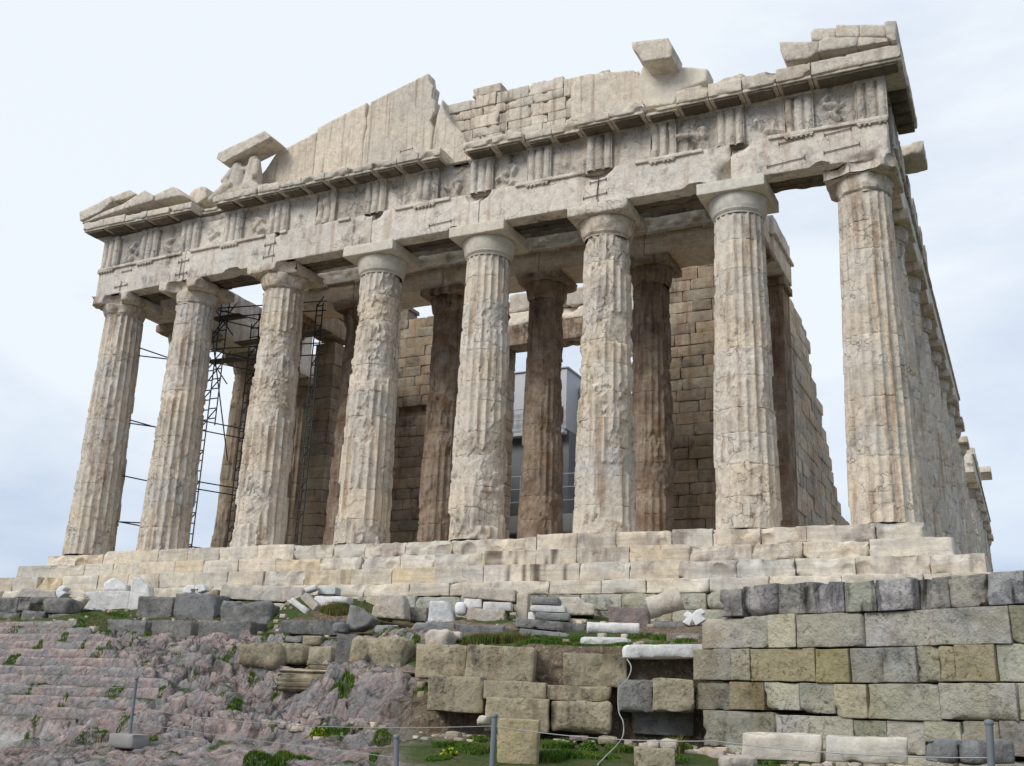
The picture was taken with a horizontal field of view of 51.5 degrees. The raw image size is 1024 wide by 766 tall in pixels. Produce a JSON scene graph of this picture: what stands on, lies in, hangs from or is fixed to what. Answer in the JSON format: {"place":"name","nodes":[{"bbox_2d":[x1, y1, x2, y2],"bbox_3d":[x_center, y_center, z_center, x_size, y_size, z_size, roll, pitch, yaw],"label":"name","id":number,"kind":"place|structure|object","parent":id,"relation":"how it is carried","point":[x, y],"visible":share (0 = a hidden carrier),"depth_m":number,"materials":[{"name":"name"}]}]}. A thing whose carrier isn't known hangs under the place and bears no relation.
{"place":"outdoors","nodes":[
{"label":"outdoors","id":0,"kind":"place"},
{"bbox_2d":[307,646,335,663],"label":"stone block","id":1,"kind":"structure","parent":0,"point":[319,655],"depth_m":21.76,"materials":[{"name":"beige stone"}]},
{"bbox_2d":[477,715,489,725],"bbox_3d":[-0.410,4.867,15.296,0.172,0.149,0.409,0,-17,7],"label":"stone","id":2,"kind":"object","parent":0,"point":[483,720],"visible":1,"depth_m":15.14,"materials":[{"name":"beige stone"}]},
{"bbox_2d":[0,595,1023,765],"bbox_3d":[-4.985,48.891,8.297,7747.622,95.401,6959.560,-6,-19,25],"label":"ground","id":3,"kind":"structure","parent":0,"point":[83,680],"depth_m":18.25,"materials":[{"name":"grey stone"}]},
{"bbox_2d":[0,612,21,617],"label":"stone block","id":4,"kind":"structure","parent":3,"relation":"on","point":[6,615],"depth_m":31.24,"materials":[{"name":"stone"}]},
{"bbox_2d":[0,597,21,612],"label":"stone block","id":5,"kind":"structure","parent":4,"relation":"on","point":[9,604],"depth_m":31.68,"materials":[{"name":"stone"}]},
{"bbox_2d":[17,598,41,610],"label":"stone block","id":6,"kind":"structure","parent":3,"relation":"on","point":[24,604],"depth_m":31.34,"materials":[{"name":"stone"}]},
{"bbox_2d":[21,610,51,619],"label":"stone block","id":7,"kind":"structure","parent":3,"relation":"on","point":[27,615],"depth_m":30.85,"materials":[{"name":"stone"}]},
{"bbox_2d":[30,597,45,604],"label":"stone block","id":8,"kind":"structure","parent":7,"relation":"on","point":[37,600],"depth_m":31.09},
{"bbox_2d":[15,587,69,597],"bbox_3d":[-15.718,7.066,35.579,1.534,0.383,0.916,0,-17,8],"label":"marble slab","id":9,"kind":"object","parent":3,"relation":"on","point":[26,592],"depth_m":35.15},
{"bbox_2d":[56,585,70,597],"bbox_3d":[-13.895,6.491,32.882,0.316,0.395,0.356,0,-17,7],"label":"capital fragment","id":10,"kind":"object","parent":3,"relation":"on","point":[62,591],"visible":0.94,"depth_m":32.75,"materials":[{"name":"white stone"}]},
{"bbox_2d":[43,597,83,614],"bbox_3d":[-13.265,6.628,31.394,0.955,0.503,1.040,0,-17,5],"label":"stone block","id":11,"kind":"object","parent":3,"relation":"on","point":[65,605],"depth_m":30.96,"materials":[{"name":"stone"}]},
{"bbox_2d":[81,590,130,610],"bbox_3d":[-12.043,6.532,31.691,1.596,0.632,0.521,-1,-17,10],"label":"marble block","id":12,"kind":"object","parent":3,"relation":"on","point":[108,600],"visible":0.64,"depth_m":31.44,"materials":[{"name":"stone"}]},
{"bbox_2d":[103,578,130,590],"bbox_3d":[-11.854,6.074,31.935,0.716,0.378,0.412,1,-17,3],"label":"marble fragment","id":13,"kind":"object","parent":12,"relation":"on","point":[112,584],"visible":0.9,"depth_m":31.74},
{"bbox_2d":[109,677,149,748],"bbox_3d":[-5.841,5.069,16.335,0.508,1.057,0.366,-6,-19,25],"label":"fence post","id":14,"kind":"object","parent":3,"relation":"on","point":[129,740],"visible":0.98,"depth_m":16.11,"materials":[{"name":"concrete"}]},
{"bbox_2d":[132,722,393,757],"bbox_3d":[-3.533,4.606,13.815,0.008,0.151,6.883,17,-22,-39],"label":"wire","id":15,"kind":"object","parent":14,"relation":"attached to","point":[267,741],"visible":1,"depth_m":13.22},
{"bbox_2d":[135,707,488,727],"bbox_3d":[-3.022,4.362,13.757,7.797,0.130,0.008,-14,-23,42],"label":"wire","id":16,"kind":"object","parent":14,"relation":"attached to","point":[327,726],"visible":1,"depth_m":12.81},
{"bbox_2d":[107,619,152,634],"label":"stone block","id":17,"kind":"structure","parent":3,"relation":"on","point":[140,627],"depth_m":27.71,"materials":[{"name":"stone"}]},
{"bbox_2d":[128,577,154,609],"bbox_3d":[-10.868,6.242,31.266,0.661,1.019,0.416,1,-17,4],"label":"marble slab","id":18,"kind":"object","parent":3,"relation":"on","point":[141,587],"depth_m":31.11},
{"bbox_2d":[136,596,174,617],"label":"stone block","id":19,"kind":"structure","parent":3,"relation":"on","point":[153,607],"depth_m":29.68,"materials":[{"name":"stone"}]},
{"bbox_2d":[142,709,173,717],"bbox_3d":[-6.191,5.870,18.511,0.485,0.332,0.625,0,-17,7],"label":"boulder","id":20,"kind":"object","parent":3,"relation":"on","point":[156,712],"visible":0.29,"depth_m":18.35,"materials":[{"name":"stone"}]},
{"bbox_2d":[151,620,198,636],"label":"stone block","id":21,"kind":"structure","parent":3,"relation":"on","point":[176,628],"depth_m":27.06,"materials":[{"name":"stone"}]},
{"bbox_2d":[173,593,228,619],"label":"stone block","id":22,"kind":"structure","parent":3,"relation":"on","point":[195,606],"depth_m":29.21,"materials":[{"name":"stone"}]},
{"bbox_2d":[183,585,195,593],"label":"capital fragment","id":23,"kind":"object","parent":22,"relation":"on","point":[190,589],"visible":0.84,"depth_m":29.85,"materials":[{"name":"white stone"}]},
{"bbox_2d":[195,584,209,593],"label":"capital fragment","id":24,"kind":"object","parent":22,"relation":"on","point":[201,588],"visible":1,"depth_m":29.69,"materials":[{"name":"white stone"}]},
{"bbox_2d":[198,620,266,637],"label":"stone block","id":25,"kind":"structure","parent":3,"relation":"on","point":[237,627],"depth_m":26.38,"materials":[{"name":"stone"}]},
{"bbox_2d":[220,600,279,623],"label":"stone block","id":26,"kind":"structure","parent":3,"relation":"on","point":[265,612],"depth_m":28.18,"materials":[{"name":"stone"}]},
{"bbox_2d":[238,642,286,669],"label":"stone block","id":27,"kind":"structure","parent":3,"relation":"on","point":[268,656],"depth_m":22.09,"materials":[{"name":"beige stone"}]},
{"bbox_2d":[220,583,305,602],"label":"stone block","id":28,"kind":"structure","parent":3,"relation":"on","point":[275,594],"depth_m":30.95,"materials":[{"name":"beige stone"}]},
{"bbox_2d":[285,636,302,642],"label":"stone block","id":29,"kind":"structure","parent":3,"relation":"on","point":[298,639],"depth_m":23.82,"materials":[{"name":"stone"}]},
{"bbox_2d":[282,643,312,665],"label":"stone block","id":30,"kind":"structure","parent":3,"relation":"on","point":[296,654],"depth_m":22.18,"materials":[{"name":"beige stone"}]},
{"bbox_2d":[272,669,325,691],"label":"stone block","id":31,"kind":"structure","parent":3,"relation":"on","point":[294,680],"depth_m":19.05,"materials":[{"name":"beige stone"}]},
{"bbox_2d":[305,664,328,669],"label":"marble slab","id":32,"kind":"structure","parent":31,"relation":"on","point":[317,666],"depth_m":19.88,"materials":[{"name":"beige stone"}]},
{"bbox_2d":[305,585,318,593],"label":"marble fragment","id":33,"kind":"object","parent":3,"relation":"on","point":[312,589],"visible":0.94,"depth_m":29.05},
{"bbox_2d":[279,620,346,635],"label":"stone block","id":34,"kind":"structure","parent":3,"relation":"on","point":[307,627],"depth_m":25.38,"materials":[{"name":"stone"}]},
{"bbox_2d":[289,598,309,613],"bbox_3d":[-5.217,5.471,26.029,0.501,0.383,0.211,1,-17,3],"label":"marble fragment","id":35,"kind":"object","parent":34,"relation":"on","point":[299,606],"visible":1,"depth_m":25.95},
{"bbox_2d":[301,593,320,610],"bbox_3d":[-4.966,5.413,26.222,0.466,0.435,0.305,-1,-17,9],"label":"marble fragment","id":36,"kind":"object","parent":34,"relation":"on","point":[310,601],"visible":1,"depth_m":26.10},
{"bbox_2d":[302,635,329,645],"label":"stone block","id":37,"kind":"structure","parent":3,"relation":"on","point":[313,640],"depth_m":23.35,"materials":[{"name":"beige stone"}]},
{"bbox_2d":[309,725,325,737],"bbox_3d":[-2.890,5.200,15.788,0.251,0.207,0.257,-6,-19,25],"label":"bush","id":38,"kind":"object","parent":3,"relation":"on","point":[318,731],"visible":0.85,"depth_m":15.74,"materials":[{"name":"green plant"}]},
{"bbox_2d":[335,634,360,663],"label":"stone block","id":39,"kind":"structure","parent":3,"relation":"on","point":[343,646],"depth_m":20.14,"materials":[{"name":"stone"}]},
{"bbox_2d":[346,605,379,631],"bbox_3d":[-3.485,5.552,24.938,0.654,0.604,0.720,0,-17,8],"label":"stone block","id":40,"kind":"object","parent":3,"relation":"on","point":[358,619],"depth_m":24.63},
{"bbox_2d":[349,636,415,667],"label":"stone block","id":41,"kind":"structure","parent":3,"relation":"on","point":[398,652],"depth_m":19.08,"materials":[{"name":"beige stone"}]},
{"bbox_2d":[375,625,395,633],"bbox_3d":[-2.783,5.442,23.394,0.472,0.208,0.618,0,-17,6],"label":"stone","id":42,"kind":"object","parent":3,"relation":"on","point":[379,628],"visible":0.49,"depth_m":23.14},
{"bbox_2d":[372,594,410,620],"bbox_3d":[-3.061,5.709,26.957,0.911,0.625,0.624,-1,-17,9],"label":"marble fragment","id":43,"kind":"object","parent":3,"relation":"on","point":[392,607],"visible":0.95,"depth_m":26.68,"materials":[{"name":"stone"}]},
{"bbox_2d":[2,611,782,765],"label":"grass","id":44,"kind":"structure","parent":3,"relation":"on","point":[558,755],"depth_m":16.20,"materials":[{"name":"plant"}]},
{"bbox_2d":[332,622,350,633],"bbox_3d":[-3.933,5.672,24.538,0.340,0.247,0.526,0,-17,7],"label":"boulder","id":45,"kind":"object","parent":44,"relation":"on","point":[341,627],"visible":1,"depth_m":24.33,"materials":[{"name":"grey stone"}]},
{"bbox_2d":[393,734,399,765],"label":"fence post","id":46,"kind":"object","parent":3,"relation":"on","point":[396,737],"visible":1,"depth_m":11.35,"materials":[{"name":"metal"}]},
{"bbox_2d":[410,607,428,622],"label":"stone block","id":47,"kind":"object","parent":3,"relation":"on","point":[419,614],"depth_m":27.18,"materials":[{"name":"grey stone"}]},
{"bbox_2d":[413,622,455,630],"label":"marble slab","id":48,"kind":"object","parent":3,"relation":"on","point":[419,626],"depth_m":23.50,"materials":[{"name":"grey stone"}]},
{"bbox_2d":[425,629,456,644],"bbox_3d":[-1.316,4.768,19.671,0.522,0.402,0.751,-1,-17,9],"label":"boulder","id":49,"kind":"object","parent":3,"relation":"on","point":[442,636],"visible":0.62,"depth_m":19.38,"materials":[{"name":"beige stone"}]},
{"bbox_2d":[427,601,456,622],"bbox_3d":[-1.624,5.427,25.049,0.657,0.530,0.413,0,-17,8],"label":"marble slab","id":50,"kind":"object","parent":3,"relation":"on","point":[441,611],"depth_m":24.86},
{"bbox_2d":[440,746,457,755],"bbox_3d":[-0.758,4.430,12.721,0.235,0.146,0.238,-6,-19,25],"label":"bush","id":51,"kind":"object","parent":3,"relation":"on","point":[449,750],"visible":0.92,"depth_m":12.68,"materials":[{"name":"green plant"}]},
{"bbox_2d":[427,674,485,713],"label":"stone block","id":52,"kind":"structure","parent":3,"relation":"on","point":[459,694],"depth_m":15.95,"materials":[{"name":"beige stone"}]},
{"bbox_2d":[415,644,467,678],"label":"stone block","id":53,"kind":"structure","parent":52,"relation":"on","point":[441,659],"depth_m":16.43,"materials":[{"name":"beige stone"}]},
{"bbox_2d":[455,602,466,615],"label":"capital fragment","id":54,"kind":"object","parent":3,"relation":"on","point":[460,609],"visible":1,"depth_m":24.93,"materials":[{"name":"white stone"}]},
{"bbox_2d":[31,594,905,765],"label":"rubble","id":55,"kind":"object","parent":3,"relation":"on","point":[714,752],"visible":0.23,"depth_m":15.68,"materials":[{"name":"beige stone"}]},
{"bbox_2d":[456,624,508,632],"bbox_3d":[-0.627,5.309,22.653,1.057,0.260,0.727,0,-17,8],"label":"marble slab","id":56,"kind":"object","parent":3,"relation":"on","point":[464,628],"depth_m":22.34,"materials":[{"name":"grey stone"}]},
{"bbox_2d":[467,607,509,620],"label":"stone block","id":57,"kind":"object","parent":3,"relation":"on","point":[479,614],"depth_m":24.70,"materials":[{"name":"beige stone"}]},
{"bbox_2d":[464,598,483,608],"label":"stone block","id":58,"kind":"object","parent":57,"relation":"on","point":[474,603],"depth_m":25.02,"materials":[{"name":"white stone"}]},
{"bbox_2d":[462,585,518,603],"bbox_3d":[-0.494,5.079,25.395,1.284,0.351,0.818,0,-17,8],"label":"marble slab","id":59,"kind":"object","parent":58,"relation":"on","point":[494,595],"depth_m":25.02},
{"bbox_2d":[483,602,513,612],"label":"stone block","id":60,"kind":"object","parent":57,"relation":"on","point":[507,607],"depth_m":24.73,"materials":[{"name":"white stone"}]},
{"bbox_2d":[489,713,497,765],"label":"fence post","id":61,"kind":"object","parent":3,"relation":"on","point":[494,716],"visible":1,"depth_m":11.12,"materials":[{"name":"metal"}]},
{"bbox_2d":[496,726,714,741],"bbox_3d":[0.858,3.506,10.578,2.429,0.082,0.008,-8,-20,29],"label":"wire","id":62,"kind":"object","parent":61,"relation":"attached to","point":[606,738],"visible":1,"depth_m":10.52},
{"bbox_2d":[0,21,993,621],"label":"temple","id":63,"kind":"structure","parent":3,"relation":"on","point":[644,205],"depth_m":36.41,"materials":[{"name":"stone"}]},
{"bbox_2d":[117,296,331,547],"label":"scaffolding","id":64,"kind":"object","parent":63,"relation":"on","point":[225,319],"visible":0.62,"depth_m":43.22,"materials":[{"name":"black metal"}]},
{"bbox_2d":[208,155,262,202],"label":"statue","id":65,"kind":"object","parent":63,"relation":"on","point":[238,176],"visible":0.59,"depth_m":41.10,"materials":[{"name":"beige stone"}]},
{"bbox_2d":[508,366,581,538],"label":"works cabin","id":66,"kind":"object","parent":63,"relation":"on","point":[571,386],"visible":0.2,"depth_m":57.93,"materials":[{"name":"grey metal"}]},
{"bbox_2d":[717,73,745,82],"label":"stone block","id":67,"kind":"object","parent":63,"relation":"on","point":[740,76],"visible":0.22,"depth_m":32.85,"materials":[{"name":"beige stone"}]},
{"bbox_2d":[319,601,685,753],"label":"dry grass","id":68,"kind":"structure","parent":3,"relation":"on","point":[337,609],"depth_m":19.01,"materials":[{"name":"plant"}]},
{"bbox_2d":[485,697,550,732],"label":"stone block","id":69,"kind":"structure","parent":3,"relation":"on","point":[526,708],"depth_m":15.45,"materials":[{"name":"beige stone"}]},
{"bbox_2d":[483,680,547,698],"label":"stone block","id":70,"kind":"structure","parent":69,"relation":"on","point":[518,689],"depth_m":15.66,"materials":[{"name":"beige stone"}]},
{"bbox_2d":[465,644,536,681],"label":"stone block","id":71,"kind":"structure","parent":70,"relation":"on","point":[499,663],"depth_m":16.11,"materials":[{"name":"beige stone"}]},
{"bbox_2d":[497,718,539,764],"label":"stone block","id":72,"kind":"object","parent":3,"relation":"on","point":[517,746],"depth_m":12.07,"materials":[{"name":"stone"}]},
{"bbox_2d":[515,592,530,619],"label":"stone block","id":73,"kind":"structure","parent":3,"relation":"on","point":[523,604],"depth_m":24.91,"materials":[{"name":"beige stone"}]},
{"bbox_2d":[520,628,569,636],"bbox_3d":[0.646,4.963,20.851,0.974,0.214,0.513,0,-17,6],"label":"marble slab","id":74,"kind":"object","parent":3,"relation":"on","point":[539,632],"depth_m":20.63,"materials":[{"name":"grey stone"}]},
{"bbox_2d":[515,618,586,630],"bbox_3d":[0.805,5.002,21.807,1.461,0.253,0.534,1,-17,3],"label":"marble slab","id":75,"kind":"object","parent":3,"relation":"on","point":[525,623],"depth_m":21.57,"materials":[{"name":"stone"}]},
{"bbox_2d":[535,612,570,621],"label":"stone block","id":76,"kind":"object","parent":3,"relation":"on","point":[559,617],"depth_m":23.76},
{"bbox_2d":[530,605,567,612],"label":"stone block","id":77,"kind":"object","parent":76,"relation":"on","point":[548,609],"depth_m":23.96,"materials":[{"name":"white stone"}]},
{"bbox_2d":[531,597,561,605],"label":"stone block","id":78,"kind":"object","parent":77,"relation":"on","point":[552,601],"depth_m":24.05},
{"bbox_2d":[559,597,593,616],"bbox_3d":[1.524,5.336,25.164,0.850,0.444,0.923,1,-17,3],"label":"stone block","id":79,"kind":"object","parent":3,"relation":"on","point":[577,606],"depth_m":24.73,"materials":[{"name":"beige stone"}]},
{"bbox_2d":[570,735,588,740],"bbox_3d":[0.922,4.881,14.576,0.261,0.075,0.304,0,-17,6],"label":"stone","id":80,"kind":"object","parent":3,"relation":"on","point":[581,738],"visible":0.84,"depth_m":14.44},
{"bbox_2d":[550,700,612,735],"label":"stone block","id":81,"kind":"structure","parent":3,"relation":"on","point":[584,717],"depth_m":15.46,"materials":[{"name":"beige stone"}]},
{"bbox_2d":[546,685,611,701],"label":"stone block","id":82,"kind":"structure","parent":81,"relation":"on","point":[574,693],"depth_m":15.66,"materials":[{"name":"beige stone"}]},
{"bbox_2d":[563,653,627,687],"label":"stone block","id":83,"kind":"structure","parent":82,"relation":"on","point":[585,669],"depth_m":16.05,"materials":[{"name":"beige stone"}]},
{"bbox_2d":[579,740,598,750],"bbox_3d":[0.986,4.704,13.722,0.285,0.176,0.276,-6,-19,25],"label":"bush","id":84,"kind":"object","parent":3,"relation":"on","point":[588,745],"visible":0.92,"depth_m":13.65,"materials":[{"name":"green plant"}]},
{"bbox_2d":[580,637,630,643],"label":"marble slab","id":85,"kind":"object","parent":3,"relation":"on","point":[597,640],"depth_m":19.04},
{"bbox_2d":[598,735,617,744],"bbox_3d":[1.303,4.867,14.443,0.277,0.124,0.412,1,-17,5],"label":"stone","id":86,"kind":"object","parent":3,"relation":"on","point":[605,741],"visible":0.76,"depth_m":14.26,"materials":[{"name":"beige stone"}]},
{"bbox_2d":[587,622,639,633],"bbox_3d":[2.002,4.867,20.992,1.050,0.256,0.262,1,-17,4],"label":"column fragment","id":87,"kind":"object","parent":3,"relation":"on","point":[617,628],"depth_m":20.90,"materials":[{"name":"white stone"}]},
{"bbox_2d":[596,659,631,765],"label":"hose","id":88,"kind":"object","parent":3,"relation":"on","point":[605,756],"visible":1,"depth_m":14.86,"materials":[{"name":"plastic"}]},
{"bbox_2d":[607,606,650,627],"bbox_3d":[2.657,5.414,24.125,1.005,0.629,0.922,-1,-17,9],"label":"stone block","id":89,"kind":"object","parent":3,"relation":"on","point":[641,616],"depth_m":23.75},
{"bbox_2d":[634,746,674,765],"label":"stone block","id":90,"kind":"object","parent":3,"relation":"on","point":[648,756],"depth_m":11.76,"materials":[{"name":"beige stone"}]},
{"bbox_2d":[660,738,677,750],"bbox_3d":[1.821,4.188,12.287,0.197,0.142,0.377,-1,-17,10],"label":"stone","id":91,"kind":"object","parent":90,"relation":"on","point":[673,745],"visible":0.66,"depth_m":12.13,"materials":[{"name":"beige stone"}]},
{"bbox_2d":[622,644,701,659],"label":"stone block","id":92,"kind":"structure","parent":3,"relation":"on","point":[664,651],"depth_m":15.80,"materials":[{"name":"white stone"}]},
{"bbox_2d":[631,712,693,735],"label":"stone block","id":93,"kind":"structure","parent":3,"relation":"on","point":[667,723],"depth_m":15.69,"materials":[{"name":"stone"}]},
{"bbox_2d":[617,679,653,712],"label":"stone block","id":94,"kind":"structure","parent":93,"relation":"on","point":[635,696],"depth_m":15.46,"materials":[{"name":"stone"}]},
{"bbox_2d":[652,678,694,712],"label":"stone block","id":95,"kind":"structure","parent":93,"relation":"on","point":[672,695],"depth_m":15.25,"materials":[{"name":"beige stone"}]},
{"bbox_2d":[651,621,685,626],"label":"stone block","id":96,"kind":"object","parent":3,"relation":"on","point":[667,624],"depth_m":21.95,"materials":[{"name":"stone"}]},
{"bbox_2d":[645,588,684,618],"bbox_3d":[3.196,4.613,22.204,0.819,0.650,0.467,0,-17,8],"label":"column fragment","id":97,"kind":"object","parent":96,"relation":"on","point":[664,603],"depth_m":22.01,"materials":[{"name":"beige stone"}]},
{"bbox_2d":[667,633,699,640],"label":"stone block","id":98,"kind":"object","parent":3,"relation":"on","point":[670,636],"depth_m":20.06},
{"bbox_2d":[682,611,692,625],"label":"capital fragment","id":99,"kind":"object","parent":3,"relation":"on","point":[687,621],"visible":0.97,"depth_m":21.53,"materials":[{"name":"white stone"}]},
{"bbox_2d":[692,609,705,625],"bbox_3d":[3.801,4.765,21.542,0.272,0.345,0.306,-1,-17,10],"label":"capital fragment","id":100,"kind":"object","parent":3,"relation":"on","point":[698,618],"visible":0.98,"depth_m":21.41,"materials":[{"name":"white stone"}]},
{"bbox_2d":[718,754,757,765],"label":"boulder","id":101,"kind":"object","parent":3,"relation":"on","point":[737,760],"visible":1,"depth_m":10.43,"materials":[{"name":"beige stone"}]},
{"bbox_2d":[741,732,824,762],"bbox_3d":[2.785,3.758,10.935,0.831,0.307,0.627,-4,-18,18],"label":"stone block","id":102,"kind":"object","parent":3,"relation":"on","point":[805,741],"depth_m":10.69,"materials":[{"name":"beige stone"}]},
{"bbox_2d":[693,570,1023,765],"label":"retaining wall","id":103,"kind":"structure","parent":3,"relation":"on","point":[941,657],"depth_m":13.40,"materials":[{"name":"grey stone"}]},
{"bbox_2d":[826,735,907,764],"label":"stone block","id":104,"kind":"object","parent":3,"relation":"on","point":[891,746],"depth_m":10.18,"materials":[{"name":"beige stone"}]},
{"bbox_2d":[924,738,958,763],"bbox_3d":[3.923,3.359,9.701,0.210,0.217,0.472,0,-17,6],"label":"stone block","id":105,"kind":"object","parent":3,"relation":"on","point":[944,747],"depth_m":9.51,"materials":[{"name":"stone"}]},
{"bbox_2d":[956,739,986,765],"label":"stone block","id":106,"kind":"object","parent":3,"relation":"on","point":[972,748],"depth_m":9.42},
{"bbox_2d":[984,719,994,765],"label":"fence post","id":107,"kind":"object","parent":3,"relation":"on","point":[989,724],"visible":1,"depth_m":8.64,"materials":[{"name":"metal"}]},
{"bbox_2d":[715,741,986,757],"bbox_3d":[2.904,3.221,9.297,2.436,0.060,0.008,-10,-21,34],"label":"wire","id":108,"kind":"object","parent":107,"relation":"attached to","point":[852,754],"visible":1,"depth_m":9.24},
{"bbox_2d":[980,738,1014,763],"bbox_3d":[4.333,3.299,9.519,0.207,0.216,0.457,0,-17,6],"label":"stone block","id":109,"kind":"object","parent":3,"relation":"on","point":[1004,751],"depth_m":9.31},
{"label":"marble slab","id":110,"kind":"object","parent":3,"relation":"on","visible":0},
{"bbox_2d":[314,596,352,605],"bbox_3d":[-4.716,5.748,27.996,0.928,0.212,0.610,0,-17,6],"label":"marble slab","id":111,"kind":"object","parent":110,"relation":"on","point":[327,599],"depth_m":27.73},
{"bbox_2d":[318,586,340,595],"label":"marble slab","id":112,"kind":"object","parent":111,"relation":"on","point":[323,590],"depth_m":29.29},
{"bbox_2d":[0,0,1023,577],"label":"sky","id":113,"kind":"structure","parent":0,"point":[100,100],"materials":[{"name":"white"}]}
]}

